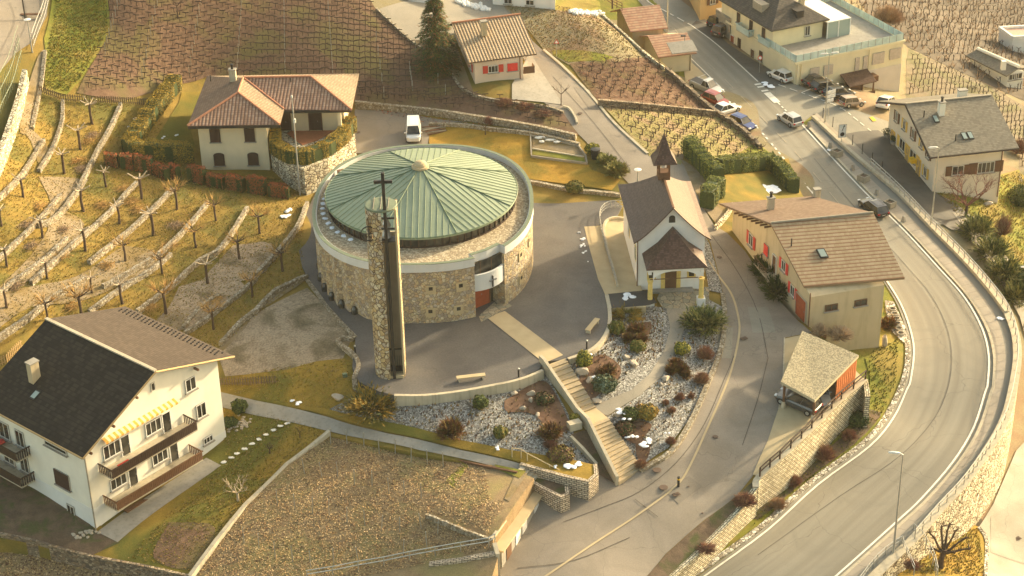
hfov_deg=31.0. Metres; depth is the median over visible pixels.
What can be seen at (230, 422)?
shrub
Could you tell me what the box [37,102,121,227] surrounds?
terrace wall
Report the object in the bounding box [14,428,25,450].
window
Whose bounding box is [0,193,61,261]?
terrace wall
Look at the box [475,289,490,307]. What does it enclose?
door
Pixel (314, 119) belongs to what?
door
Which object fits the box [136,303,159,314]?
brush heap
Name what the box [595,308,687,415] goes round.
garden path
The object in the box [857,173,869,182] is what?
kerb planter
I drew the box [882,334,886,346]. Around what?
standing stone
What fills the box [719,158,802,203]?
hedge garden ground
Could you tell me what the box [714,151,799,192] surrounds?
clipped hedge
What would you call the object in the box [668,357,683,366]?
shrub
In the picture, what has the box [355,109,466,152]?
parking area
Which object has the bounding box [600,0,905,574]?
road bank ground
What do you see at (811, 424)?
carport fence
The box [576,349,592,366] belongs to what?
shrub
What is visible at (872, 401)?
grass tufts
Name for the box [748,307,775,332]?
asphalt patch
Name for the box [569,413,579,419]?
shrub
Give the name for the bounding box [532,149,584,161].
grass margin
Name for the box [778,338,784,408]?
lane edge
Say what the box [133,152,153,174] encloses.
beech hedge
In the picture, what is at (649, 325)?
bark bed
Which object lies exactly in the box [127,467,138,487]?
balcony door
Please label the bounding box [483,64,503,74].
window
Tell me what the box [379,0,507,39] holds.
top court
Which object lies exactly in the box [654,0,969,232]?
side road
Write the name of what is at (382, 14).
garden wall
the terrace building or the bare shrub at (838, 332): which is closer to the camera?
the bare shrub at (838, 332)
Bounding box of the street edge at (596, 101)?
[543,49,648,152]
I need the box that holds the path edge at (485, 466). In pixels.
[332,432,517,472]
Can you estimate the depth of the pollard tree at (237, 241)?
205.00 m
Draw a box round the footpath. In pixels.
[221,392,519,468]
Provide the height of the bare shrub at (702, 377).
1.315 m
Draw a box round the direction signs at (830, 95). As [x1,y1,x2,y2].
[827,89,835,116]
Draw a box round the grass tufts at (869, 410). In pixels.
[756,343,897,518]
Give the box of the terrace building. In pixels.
[719,0,905,92]
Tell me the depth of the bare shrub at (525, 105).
234.72 m
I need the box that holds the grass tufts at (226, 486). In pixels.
[132,406,320,569]
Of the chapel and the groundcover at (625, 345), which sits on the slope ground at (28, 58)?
the chapel
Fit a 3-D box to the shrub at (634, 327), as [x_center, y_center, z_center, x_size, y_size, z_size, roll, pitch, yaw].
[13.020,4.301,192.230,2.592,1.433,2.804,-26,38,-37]
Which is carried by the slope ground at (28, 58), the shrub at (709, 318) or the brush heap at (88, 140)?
the brush heap at (88, 140)
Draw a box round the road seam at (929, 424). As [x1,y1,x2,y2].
[758,158,951,554]
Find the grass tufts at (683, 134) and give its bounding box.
[607,107,764,154]
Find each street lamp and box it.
[24,18,32,52]
[291,95,300,194]
[634,168,641,181]
[666,0,667,33]
[820,52,838,121]
[888,451,903,552]
[928,146,938,222]
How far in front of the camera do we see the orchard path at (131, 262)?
197.49 m
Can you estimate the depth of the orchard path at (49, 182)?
212.03 m
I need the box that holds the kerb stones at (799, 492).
[696,330,909,575]
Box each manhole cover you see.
[653,467,660,471]
[659,485,667,489]
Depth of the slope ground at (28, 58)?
211.64 m
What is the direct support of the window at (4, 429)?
in the chalet
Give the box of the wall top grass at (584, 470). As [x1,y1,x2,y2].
[520,458,593,478]
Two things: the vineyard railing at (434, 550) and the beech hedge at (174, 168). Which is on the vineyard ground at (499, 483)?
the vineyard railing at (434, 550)
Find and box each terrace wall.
[0,138,45,200]
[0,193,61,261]
[0,236,68,295]
[0,275,87,341]
[29,180,138,285]
[30,50,46,129]
[37,99,64,172]
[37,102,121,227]
[87,187,174,264]
[87,252,172,311]
[101,200,209,288]
[135,206,248,312]
[181,293,219,328]
[183,276,257,334]
[219,274,308,345]
[254,201,308,277]
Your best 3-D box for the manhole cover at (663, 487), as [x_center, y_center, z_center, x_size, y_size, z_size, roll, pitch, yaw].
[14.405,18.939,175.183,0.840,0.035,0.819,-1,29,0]
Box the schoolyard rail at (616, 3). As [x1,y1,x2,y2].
[607,0,622,8]
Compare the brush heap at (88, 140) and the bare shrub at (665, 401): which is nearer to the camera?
the bare shrub at (665, 401)
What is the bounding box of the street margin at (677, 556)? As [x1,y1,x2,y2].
[647,481,752,575]
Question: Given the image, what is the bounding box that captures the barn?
[966,47,1023,88]
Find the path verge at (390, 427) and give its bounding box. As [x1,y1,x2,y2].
[225,391,547,461]
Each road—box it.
[0,0,47,70]
[640,0,989,575]
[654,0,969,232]
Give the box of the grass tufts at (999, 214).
[938,171,1023,263]
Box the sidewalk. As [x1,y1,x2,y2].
[810,113,1016,575]
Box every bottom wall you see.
[429,551,494,566]
[492,542,499,575]
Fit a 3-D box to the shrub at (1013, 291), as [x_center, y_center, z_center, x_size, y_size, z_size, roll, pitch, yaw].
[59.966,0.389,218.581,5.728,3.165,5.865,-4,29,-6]
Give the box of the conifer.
[408,0,464,82]
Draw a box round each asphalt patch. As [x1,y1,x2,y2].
[574,87,600,109]
[666,476,701,503]
[717,327,732,357]
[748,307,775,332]
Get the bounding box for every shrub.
[224,416,238,427]
[230,398,247,414]
[337,380,404,426]
[433,415,467,441]
[472,394,488,409]
[484,116,493,123]
[493,425,508,438]
[495,97,514,106]
[515,101,533,110]
[533,108,553,117]
[533,420,564,440]
[534,391,554,405]
[543,439,557,448]
[545,444,574,463]
[564,180,584,193]
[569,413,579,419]
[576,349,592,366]
[584,142,599,154]
[591,373,617,393]
[596,152,617,167]
[596,362,618,376]
[603,158,631,179]
[607,320,624,334]
[612,302,645,322]
[615,420,635,436]
[621,331,634,343]
[621,406,638,421]
[625,321,648,334]
[629,339,646,352]
[632,331,648,342]
[634,459,647,469]
[636,403,658,420]
[661,399,668,404]
[664,362,679,375]
[665,436,676,443]
[667,406,675,412]
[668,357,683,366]
[674,341,690,355]
[675,393,685,400]
[676,301,730,339]
[678,362,690,373]
[679,369,691,379]
[687,392,694,398]
[691,371,711,383]
[695,541,716,555]
[696,345,715,359]
[731,491,759,508]
[745,253,766,274]
[750,259,773,283]
[758,272,787,302]
[768,497,789,510]
[788,474,802,487]
[809,322,828,336]
[815,443,837,461]
[826,323,854,342]
[841,428,859,440]
[849,410,869,427]
[872,3,909,24]
[881,315,897,330]
[883,127,890,137]
[890,135,895,144]
[901,558,921,570]
[954,210,998,242]
[969,231,1017,261]
[984,252,1023,284]
[994,213,1014,234]
[999,275,1023,309]
[1002,265,1023,284]
[1006,184,1023,206]
[1010,137,1023,154]
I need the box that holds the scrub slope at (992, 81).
[859,0,1023,99]
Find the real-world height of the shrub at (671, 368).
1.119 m
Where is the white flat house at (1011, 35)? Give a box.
[998,25,1023,52]
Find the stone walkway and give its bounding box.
[488,311,562,360]
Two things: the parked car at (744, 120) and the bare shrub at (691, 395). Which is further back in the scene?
the parked car at (744, 120)
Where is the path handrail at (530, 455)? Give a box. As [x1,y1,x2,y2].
[511,448,558,469]
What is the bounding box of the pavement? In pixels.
[692,20,791,87]
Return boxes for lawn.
[92,408,324,573]
[156,91,200,152]
[221,358,358,409]
[429,127,619,189]
[555,0,600,10]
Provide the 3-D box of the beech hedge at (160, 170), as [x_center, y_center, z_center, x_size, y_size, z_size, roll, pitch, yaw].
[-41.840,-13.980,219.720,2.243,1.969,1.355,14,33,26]
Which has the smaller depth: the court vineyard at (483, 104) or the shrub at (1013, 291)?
the shrub at (1013, 291)
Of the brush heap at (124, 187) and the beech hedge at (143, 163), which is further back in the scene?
the beech hedge at (143, 163)
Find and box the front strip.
[207,169,280,178]
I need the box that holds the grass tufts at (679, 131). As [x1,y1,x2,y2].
[610,109,750,153]
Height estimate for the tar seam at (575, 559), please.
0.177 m
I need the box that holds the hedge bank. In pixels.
[739,145,802,195]
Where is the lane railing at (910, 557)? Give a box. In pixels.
[860,536,914,575]
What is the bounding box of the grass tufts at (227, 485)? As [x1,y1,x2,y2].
[134,412,322,568]
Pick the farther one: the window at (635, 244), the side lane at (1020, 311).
the side lane at (1020, 311)
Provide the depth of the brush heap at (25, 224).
201.93 m
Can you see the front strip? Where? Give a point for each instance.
(269, 174)
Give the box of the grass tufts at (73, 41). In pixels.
[46,0,106,89]
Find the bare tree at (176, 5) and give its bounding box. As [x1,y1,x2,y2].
[171,0,182,18]
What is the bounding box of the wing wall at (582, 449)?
[570,435,597,463]
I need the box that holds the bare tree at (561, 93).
[552,85,570,105]
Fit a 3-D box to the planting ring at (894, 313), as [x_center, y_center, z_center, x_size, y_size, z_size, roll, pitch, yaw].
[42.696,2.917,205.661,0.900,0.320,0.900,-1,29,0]
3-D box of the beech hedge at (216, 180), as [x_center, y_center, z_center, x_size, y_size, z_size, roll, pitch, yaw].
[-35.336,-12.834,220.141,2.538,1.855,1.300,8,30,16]
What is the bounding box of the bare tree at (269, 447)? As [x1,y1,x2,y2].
[264,442,273,453]
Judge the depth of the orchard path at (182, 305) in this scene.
199.20 m
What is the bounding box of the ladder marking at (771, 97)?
[755,83,779,102]
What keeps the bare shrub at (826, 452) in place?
on the roadside scrub
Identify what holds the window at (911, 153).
in the grey roofed house at (961, 129)
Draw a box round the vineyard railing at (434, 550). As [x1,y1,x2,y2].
[306,533,495,575]
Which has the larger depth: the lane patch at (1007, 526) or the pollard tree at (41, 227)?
the pollard tree at (41, 227)
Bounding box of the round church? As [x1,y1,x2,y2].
[312,144,533,322]
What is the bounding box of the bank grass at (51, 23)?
[44,0,109,94]
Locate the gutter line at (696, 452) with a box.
[545,260,740,575]
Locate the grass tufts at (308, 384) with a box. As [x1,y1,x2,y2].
[228,360,464,441]
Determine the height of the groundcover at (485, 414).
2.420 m
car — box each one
[688,77,723,92]
[701,88,730,104]
[706,14,718,26]
[711,22,726,37]
[714,101,741,113]
[729,112,756,130]
[767,68,792,82]
[774,387,822,416]
[776,111,802,127]
[801,73,832,85]
[809,79,843,93]
[820,389,831,407]
[822,85,855,98]
[838,94,865,107]
[857,197,889,217]
[875,94,894,109]
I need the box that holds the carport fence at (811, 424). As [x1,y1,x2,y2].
[759,370,866,476]
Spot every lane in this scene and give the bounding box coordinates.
[953,212,1023,329]
[979,443,1023,575]
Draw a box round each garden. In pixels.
[0,476,119,554]
[330,374,590,463]
[530,137,585,161]
[570,306,669,404]
[606,300,721,461]
[939,170,1023,264]
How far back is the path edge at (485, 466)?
175.62 m
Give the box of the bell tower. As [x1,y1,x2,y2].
[360,172,405,379]
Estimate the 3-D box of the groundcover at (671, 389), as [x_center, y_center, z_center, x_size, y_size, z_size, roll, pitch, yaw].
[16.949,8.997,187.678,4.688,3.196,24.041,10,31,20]
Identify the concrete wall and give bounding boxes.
[394,369,543,406]
[567,294,611,364]
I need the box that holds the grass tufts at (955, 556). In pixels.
[909,527,984,575]
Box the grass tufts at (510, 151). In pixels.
[449,128,602,177]
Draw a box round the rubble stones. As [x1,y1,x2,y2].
[71,414,251,538]
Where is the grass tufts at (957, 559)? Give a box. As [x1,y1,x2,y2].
[901,529,983,575]
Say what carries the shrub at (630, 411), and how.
on the rock garden at (661, 445)
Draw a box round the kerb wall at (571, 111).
[563,105,577,123]
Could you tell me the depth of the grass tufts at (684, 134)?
236.16 m
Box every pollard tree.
[0,204,4,226]
[0,243,11,267]
[0,283,12,307]
[12,174,27,197]
[29,214,46,238]
[32,291,59,317]
[38,256,49,278]
[53,147,68,173]
[59,279,97,312]
[66,122,86,149]
[72,179,89,211]
[72,220,89,251]
[80,96,96,124]
[80,271,98,292]
[97,165,109,186]
[109,198,123,223]
[111,230,134,260]
[112,274,128,304]
[127,171,148,198]
[139,203,157,235]
[144,275,181,314]
[145,245,170,274]
[158,175,186,209]
[180,219,206,247]
[194,254,216,283]
[197,297,226,329]
[198,193,226,220]
[220,224,250,258]
[238,268,262,297]
[246,203,272,233]
[264,236,294,271]
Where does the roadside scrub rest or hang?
on the roadside grass at (891, 339)
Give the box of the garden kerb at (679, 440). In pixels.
[639,293,726,472]
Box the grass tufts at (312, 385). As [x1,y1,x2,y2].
[225,360,532,454]
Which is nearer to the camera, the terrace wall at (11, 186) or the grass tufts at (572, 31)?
the terrace wall at (11, 186)
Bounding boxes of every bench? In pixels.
[20,13,42,15]
[123,494,149,512]
[456,373,485,382]
[585,318,599,333]
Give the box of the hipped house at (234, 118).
[187,64,358,169]
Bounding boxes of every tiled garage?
[610,5,667,49]
[640,32,697,71]
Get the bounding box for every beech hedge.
[103,151,118,167]
[118,152,134,170]
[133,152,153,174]
[151,161,170,180]
[168,162,181,180]
[186,164,206,184]
[205,171,225,189]
[225,172,246,192]
[246,174,267,195]
[267,181,290,198]
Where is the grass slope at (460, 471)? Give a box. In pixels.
[446,463,467,487]
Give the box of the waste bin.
[590,147,600,159]
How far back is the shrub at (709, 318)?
193.45 m
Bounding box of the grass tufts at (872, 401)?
[754,340,898,523]
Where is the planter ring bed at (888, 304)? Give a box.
[885,300,904,341]
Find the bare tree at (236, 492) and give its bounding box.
[221,474,246,501]
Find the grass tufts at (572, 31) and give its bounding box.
[507,5,634,60]
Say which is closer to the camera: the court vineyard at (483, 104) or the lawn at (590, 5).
the court vineyard at (483, 104)
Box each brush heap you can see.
[9,280,26,292]
[16,216,38,229]
[22,237,45,251]
[33,200,51,210]
[51,251,74,260]
[55,225,71,234]
[62,300,85,311]
[69,156,88,163]
[74,162,93,172]
[81,135,101,145]
[84,130,100,138]
[92,198,114,211]
[98,260,116,272]
[112,182,132,192]
[123,194,143,205]
[126,203,150,213]
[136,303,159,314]
[154,237,185,248]
[162,218,186,230]
[206,293,227,304]
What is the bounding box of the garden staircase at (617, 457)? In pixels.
[539,355,638,485]
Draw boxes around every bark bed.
[504,381,567,431]
[579,354,620,399]
[622,420,651,443]
[627,322,651,332]
[635,440,650,460]
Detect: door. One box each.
[119,433,131,457]
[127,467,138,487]
[161,410,172,433]
[168,442,179,462]
[280,113,291,130]
[308,113,322,130]
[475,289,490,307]
[506,543,511,559]
[515,529,520,544]
[522,520,526,534]
[664,271,677,288]
[730,34,734,43]
[750,48,754,58]
[771,253,776,274]
[794,291,806,323]
[905,145,909,162]
[916,157,920,176]
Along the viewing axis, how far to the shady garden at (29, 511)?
171.88 m
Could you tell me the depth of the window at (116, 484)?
171.90 m
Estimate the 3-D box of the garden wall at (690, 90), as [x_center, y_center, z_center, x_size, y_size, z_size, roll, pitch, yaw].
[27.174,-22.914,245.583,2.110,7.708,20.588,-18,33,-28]
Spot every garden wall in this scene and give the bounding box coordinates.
[375,8,563,113]
[601,13,664,69]
[665,66,761,148]
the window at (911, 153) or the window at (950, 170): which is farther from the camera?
the window at (911, 153)
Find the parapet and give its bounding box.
[811,115,1008,311]
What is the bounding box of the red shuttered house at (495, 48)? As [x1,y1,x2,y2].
[448,13,536,83]
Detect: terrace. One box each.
[98,458,220,541]
[220,288,349,375]
[271,130,356,194]
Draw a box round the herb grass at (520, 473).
[494,464,525,477]
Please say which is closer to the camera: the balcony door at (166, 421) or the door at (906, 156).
the balcony door at (166, 421)
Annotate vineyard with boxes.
[84,0,477,102]
[359,81,566,125]
[844,0,1023,90]
[909,53,1023,165]
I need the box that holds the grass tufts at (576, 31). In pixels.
[506,5,641,61]
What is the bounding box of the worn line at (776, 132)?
[653,0,839,203]
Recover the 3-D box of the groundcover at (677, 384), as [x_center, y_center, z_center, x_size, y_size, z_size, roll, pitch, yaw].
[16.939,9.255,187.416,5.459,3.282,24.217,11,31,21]
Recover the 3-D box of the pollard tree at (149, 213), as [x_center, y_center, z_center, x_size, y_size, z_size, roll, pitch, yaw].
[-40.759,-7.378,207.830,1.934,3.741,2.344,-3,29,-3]
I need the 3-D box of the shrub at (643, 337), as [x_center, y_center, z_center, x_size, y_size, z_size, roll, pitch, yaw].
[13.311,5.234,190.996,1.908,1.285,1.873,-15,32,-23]
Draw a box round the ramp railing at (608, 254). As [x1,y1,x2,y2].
[599,200,622,282]
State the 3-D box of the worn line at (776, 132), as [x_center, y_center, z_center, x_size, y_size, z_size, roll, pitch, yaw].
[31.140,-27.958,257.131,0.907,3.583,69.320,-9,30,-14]
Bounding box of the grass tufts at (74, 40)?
[46,0,107,89]
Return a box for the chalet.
[0,306,234,529]
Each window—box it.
[0,421,11,442]
[2,456,16,468]
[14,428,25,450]
[19,458,30,475]
[43,440,68,457]
[53,468,71,492]
[66,503,74,515]
[102,438,123,462]
[110,473,129,493]
[145,416,163,438]
[150,382,155,391]
[152,449,170,468]
[185,375,198,394]
[196,401,208,421]
[203,434,215,446]
[209,129,221,143]
[213,153,225,166]
[244,128,255,142]
[247,152,259,166]
[317,272,320,281]
[321,283,326,291]
[328,292,333,300]
[338,299,344,308]
[351,306,357,314]
[425,308,435,316]
[426,285,435,294]
[454,305,463,314]
[456,281,465,291]
[468,64,472,72]
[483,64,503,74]
[490,287,492,301]
[503,0,512,4]
[506,63,518,72]
[518,249,522,261]
[519,272,523,284]
[525,0,534,6]
[528,234,530,246]
[634,244,635,260]
[647,272,655,278]
[669,215,674,222]
[687,271,695,276]
[707,0,717,5]
[735,12,739,22]
[737,38,740,48]
[746,230,755,250]
[748,20,752,31]
[757,50,762,62]
[761,27,764,38]
[762,243,768,258]
[779,256,787,275]
[788,281,796,299]
[804,25,810,37]
[810,67,819,74]
[823,64,832,75]
[824,303,838,313]
[853,298,868,308]
[854,57,859,70]
[863,55,867,68]
[872,51,884,64]
[889,47,900,59]
[893,109,899,123]
[896,134,907,153]
[901,117,907,132]
[906,145,919,166]
[909,127,915,141]
[918,138,923,150]
[921,164,928,179]
[945,164,970,176]
[968,160,1003,174]
[1008,74,1016,81]
[1014,72,1022,80]
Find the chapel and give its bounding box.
[618,130,710,307]
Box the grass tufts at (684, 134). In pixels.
[610,109,765,153]
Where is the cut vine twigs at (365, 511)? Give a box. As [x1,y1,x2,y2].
[197,441,494,575]
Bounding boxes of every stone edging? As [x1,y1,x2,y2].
[305,279,356,339]
[336,335,360,391]
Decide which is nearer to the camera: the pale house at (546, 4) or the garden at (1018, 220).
the garden at (1018, 220)
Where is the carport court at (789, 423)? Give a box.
[753,334,860,474]
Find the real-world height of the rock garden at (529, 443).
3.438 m
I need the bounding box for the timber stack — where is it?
[421,126,447,134]
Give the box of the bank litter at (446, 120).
[372,109,544,133]
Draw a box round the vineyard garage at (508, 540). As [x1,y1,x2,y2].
[490,491,541,567]
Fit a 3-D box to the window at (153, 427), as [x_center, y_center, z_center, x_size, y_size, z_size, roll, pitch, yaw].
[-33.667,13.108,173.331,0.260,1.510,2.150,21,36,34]
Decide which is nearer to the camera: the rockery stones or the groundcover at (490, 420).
the groundcover at (490, 420)
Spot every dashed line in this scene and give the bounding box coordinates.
[718,85,809,188]
[778,84,870,130]
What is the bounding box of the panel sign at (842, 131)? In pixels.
[838,124,846,141]
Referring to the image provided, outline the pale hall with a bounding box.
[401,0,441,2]
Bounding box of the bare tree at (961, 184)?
[940,166,1003,216]
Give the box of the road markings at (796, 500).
[638,0,992,575]
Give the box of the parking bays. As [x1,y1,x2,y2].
[684,62,765,141]
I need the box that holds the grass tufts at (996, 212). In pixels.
[942,173,1023,262]
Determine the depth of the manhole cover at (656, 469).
176.87 m
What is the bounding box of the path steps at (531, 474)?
[519,466,541,479]
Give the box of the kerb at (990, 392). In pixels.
[806,125,995,575]
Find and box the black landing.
[609,290,656,307]
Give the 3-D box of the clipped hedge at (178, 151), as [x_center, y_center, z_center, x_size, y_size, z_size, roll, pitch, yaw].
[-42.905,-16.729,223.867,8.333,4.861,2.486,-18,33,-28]
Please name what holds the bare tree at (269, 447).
on the house lawn at (126, 547)
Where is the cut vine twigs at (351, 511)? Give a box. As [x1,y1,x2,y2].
[209,438,502,575]
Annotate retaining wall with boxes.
[0,69,28,176]
[530,180,620,197]
[669,488,757,575]
[752,378,867,514]
[861,381,869,427]
[868,311,1021,575]
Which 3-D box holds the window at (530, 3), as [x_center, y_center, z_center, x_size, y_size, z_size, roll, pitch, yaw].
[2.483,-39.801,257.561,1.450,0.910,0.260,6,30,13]
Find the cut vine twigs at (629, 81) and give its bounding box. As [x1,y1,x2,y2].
[573,55,700,107]
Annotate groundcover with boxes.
[335,386,575,450]
[337,384,556,446]
[365,380,581,454]
[371,388,571,446]
[572,315,661,381]
[574,308,662,393]
[576,308,662,393]
[576,314,662,391]
[613,324,711,448]
[629,335,718,449]
[630,336,714,452]
[635,319,714,455]
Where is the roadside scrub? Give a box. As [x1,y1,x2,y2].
[753,409,880,518]
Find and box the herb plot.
[486,464,526,500]
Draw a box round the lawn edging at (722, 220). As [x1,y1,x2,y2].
[714,209,732,229]
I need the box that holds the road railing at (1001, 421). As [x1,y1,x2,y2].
[870,158,1018,538]
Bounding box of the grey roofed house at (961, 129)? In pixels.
[876,88,1019,203]
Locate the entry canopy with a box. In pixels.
[716,8,730,39]
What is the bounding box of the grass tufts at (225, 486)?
[128,408,319,569]
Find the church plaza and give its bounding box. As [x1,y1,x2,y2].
[299,193,622,403]
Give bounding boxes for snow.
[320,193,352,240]
[563,461,581,468]
[616,408,624,414]
[622,292,635,299]
[624,433,638,437]
[638,437,651,447]
[761,81,774,87]
[763,184,780,193]
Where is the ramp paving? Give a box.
[584,219,645,312]
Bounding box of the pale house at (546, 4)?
[493,0,554,9]
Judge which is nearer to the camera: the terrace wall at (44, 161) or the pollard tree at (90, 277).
the pollard tree at (90, 277)
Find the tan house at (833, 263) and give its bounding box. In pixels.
[720,187,904,349]
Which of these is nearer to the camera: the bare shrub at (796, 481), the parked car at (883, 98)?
the bare shrub at (796, 481)
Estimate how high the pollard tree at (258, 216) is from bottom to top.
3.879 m
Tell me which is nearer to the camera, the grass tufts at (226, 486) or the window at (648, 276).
the grass tufts at (226, 486)
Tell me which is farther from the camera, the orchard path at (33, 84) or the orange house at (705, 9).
the orange house at (705, 9)
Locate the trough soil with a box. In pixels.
[534,478,564,493]
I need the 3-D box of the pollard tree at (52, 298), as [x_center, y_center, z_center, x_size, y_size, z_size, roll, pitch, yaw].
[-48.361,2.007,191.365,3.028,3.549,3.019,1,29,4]
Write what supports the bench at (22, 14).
on the road at (11, 17)
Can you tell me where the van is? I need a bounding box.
[404,115,421,141]
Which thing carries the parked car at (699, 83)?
on the parking bays
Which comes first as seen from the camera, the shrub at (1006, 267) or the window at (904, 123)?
the shrub at (1006, 267)
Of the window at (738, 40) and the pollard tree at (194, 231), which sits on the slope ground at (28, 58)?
the pollard tree at (194, 231)
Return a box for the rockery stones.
[455,0,604,16]
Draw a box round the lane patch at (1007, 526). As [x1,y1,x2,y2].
[991,497,1023,563]
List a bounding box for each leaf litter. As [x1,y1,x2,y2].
[0,553,137,575]
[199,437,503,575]
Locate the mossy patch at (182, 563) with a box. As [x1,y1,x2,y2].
[153,522,214,569]
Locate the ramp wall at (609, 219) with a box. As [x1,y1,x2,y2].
[603,216,623,286]
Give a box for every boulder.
[331,393,343,400]
[526,390,535,395]
[575,367,588,375]
[586,376,592,382]
[592,398,601,402]
[623,354,629,359]
[628,360,636,366]
[662,375,669,381]
[984,201,993,205]
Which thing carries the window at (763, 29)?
in the terrace building
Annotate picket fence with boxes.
[0,340,22,364]
[38,85,60,99]
[60,94,147,104]
[219,375,277,384]
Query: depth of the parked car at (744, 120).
246.91 m
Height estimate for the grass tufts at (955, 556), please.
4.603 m
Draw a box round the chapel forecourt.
[657,287,708,307]
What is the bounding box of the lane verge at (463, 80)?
[371,0,472,90]
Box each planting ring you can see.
[889,306,896,311]
[891,311,898,315]
[895,326,902,330]
[897,330,904,336]
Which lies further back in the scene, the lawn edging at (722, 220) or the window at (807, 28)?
the window at (807, 28)
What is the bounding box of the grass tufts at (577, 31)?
[507,5,636,60]
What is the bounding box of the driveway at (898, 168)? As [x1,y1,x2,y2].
[846,130,963,229]
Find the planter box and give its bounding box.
[567,418,581,431]
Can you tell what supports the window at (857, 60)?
in the terrace building
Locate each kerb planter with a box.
[830,148,842,157]
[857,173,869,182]
[883,198,896,209]
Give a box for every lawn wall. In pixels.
[0,532,187,575]
[188,430,329,575]
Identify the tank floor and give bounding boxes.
[533,137,579,154]
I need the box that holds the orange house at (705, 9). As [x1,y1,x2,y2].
[690,0,721,19]
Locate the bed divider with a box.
[532,148,583,156]
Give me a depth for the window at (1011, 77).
284.46 m
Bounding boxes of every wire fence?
[0,25,21,111]
[31,0,48,47]
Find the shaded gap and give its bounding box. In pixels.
[572,430,613,482]
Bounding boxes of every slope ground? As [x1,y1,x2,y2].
[0,0,861,567]
[611,0,1023,521]
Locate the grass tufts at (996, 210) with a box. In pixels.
[939,172,1023,265]
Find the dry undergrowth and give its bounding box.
[846,0,1023,92]
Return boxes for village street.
[500,8,810,575]
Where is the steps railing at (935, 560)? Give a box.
[913,524,938,575]
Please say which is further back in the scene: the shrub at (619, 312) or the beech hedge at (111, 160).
the beech hedge at (111, 160)
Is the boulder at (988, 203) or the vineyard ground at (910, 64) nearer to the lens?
the boulder at (988, 203)
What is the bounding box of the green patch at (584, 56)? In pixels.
[552,50,612,61]
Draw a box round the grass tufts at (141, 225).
[0,98,304,340]
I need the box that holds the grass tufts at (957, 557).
[903,532,983,575]
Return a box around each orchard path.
[0,212,83,287]
[0,246,156,326]
[19,127,49,167]
[20,50,42,134]
[39,176,79,236]
[157,277,243,329]
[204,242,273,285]
[219,280,304,349]
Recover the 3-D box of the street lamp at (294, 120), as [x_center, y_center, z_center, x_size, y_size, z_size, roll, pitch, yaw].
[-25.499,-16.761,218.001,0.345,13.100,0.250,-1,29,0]
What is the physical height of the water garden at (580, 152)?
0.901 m
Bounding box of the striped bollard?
[677,476,679,486]
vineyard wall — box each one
[355,100,576,140]
[429,122,579,144]
[598,99,715,116]
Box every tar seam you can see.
[519,537,629,567]
[554,78,629,168]
[564,356,733,521]
[712,236,767,356]
[742,359,767,444]
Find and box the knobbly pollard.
[928,520,972,568]
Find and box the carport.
[781,331,858,421]
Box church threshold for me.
[479,301,511,321]
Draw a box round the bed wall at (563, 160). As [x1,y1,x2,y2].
[530,135,587,164]
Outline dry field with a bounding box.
[504,6,651,63]
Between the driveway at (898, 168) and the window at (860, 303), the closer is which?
the window at (860, 303)
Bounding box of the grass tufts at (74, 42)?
[46,0,107,90]
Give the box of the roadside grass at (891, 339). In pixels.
[728,289,902,545]
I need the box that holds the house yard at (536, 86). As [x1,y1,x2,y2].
[512,56,562,104]
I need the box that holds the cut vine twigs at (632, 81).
[574,54,703,108]
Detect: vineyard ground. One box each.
[0,437,533,575]
[77,0,577,134]
[570,58,705,108]
[605,107,769,164]
[906,49,1023,181]
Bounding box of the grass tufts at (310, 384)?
[227,359,518,455]
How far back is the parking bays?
261.88 m
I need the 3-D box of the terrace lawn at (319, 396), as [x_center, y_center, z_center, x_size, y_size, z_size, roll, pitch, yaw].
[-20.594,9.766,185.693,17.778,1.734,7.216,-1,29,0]
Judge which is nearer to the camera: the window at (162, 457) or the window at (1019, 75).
the window at (162, 457)
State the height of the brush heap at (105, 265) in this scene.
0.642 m
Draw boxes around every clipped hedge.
[120,73,182,151]
[122,136,194,163]
[268,115,356,164]
[681,135,724,179]
[699,175,725,209]
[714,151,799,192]
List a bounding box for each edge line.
[691,25,756,80]
[704,189,914,575]
[802,125,989,575]
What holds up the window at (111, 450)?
in the chalet
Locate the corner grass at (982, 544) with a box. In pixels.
[898,525,984,575]
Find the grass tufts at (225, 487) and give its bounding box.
[139,411,318,567]
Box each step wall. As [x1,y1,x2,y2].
[425,513,489,542]
[519,462,598,500]
[534,481,569,512]
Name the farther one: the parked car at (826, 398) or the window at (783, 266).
the window at (783, 266)
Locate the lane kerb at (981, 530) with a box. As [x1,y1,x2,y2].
[978,527,988,575]
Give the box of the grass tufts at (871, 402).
[760,338,897,518]
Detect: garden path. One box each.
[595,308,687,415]
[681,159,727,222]

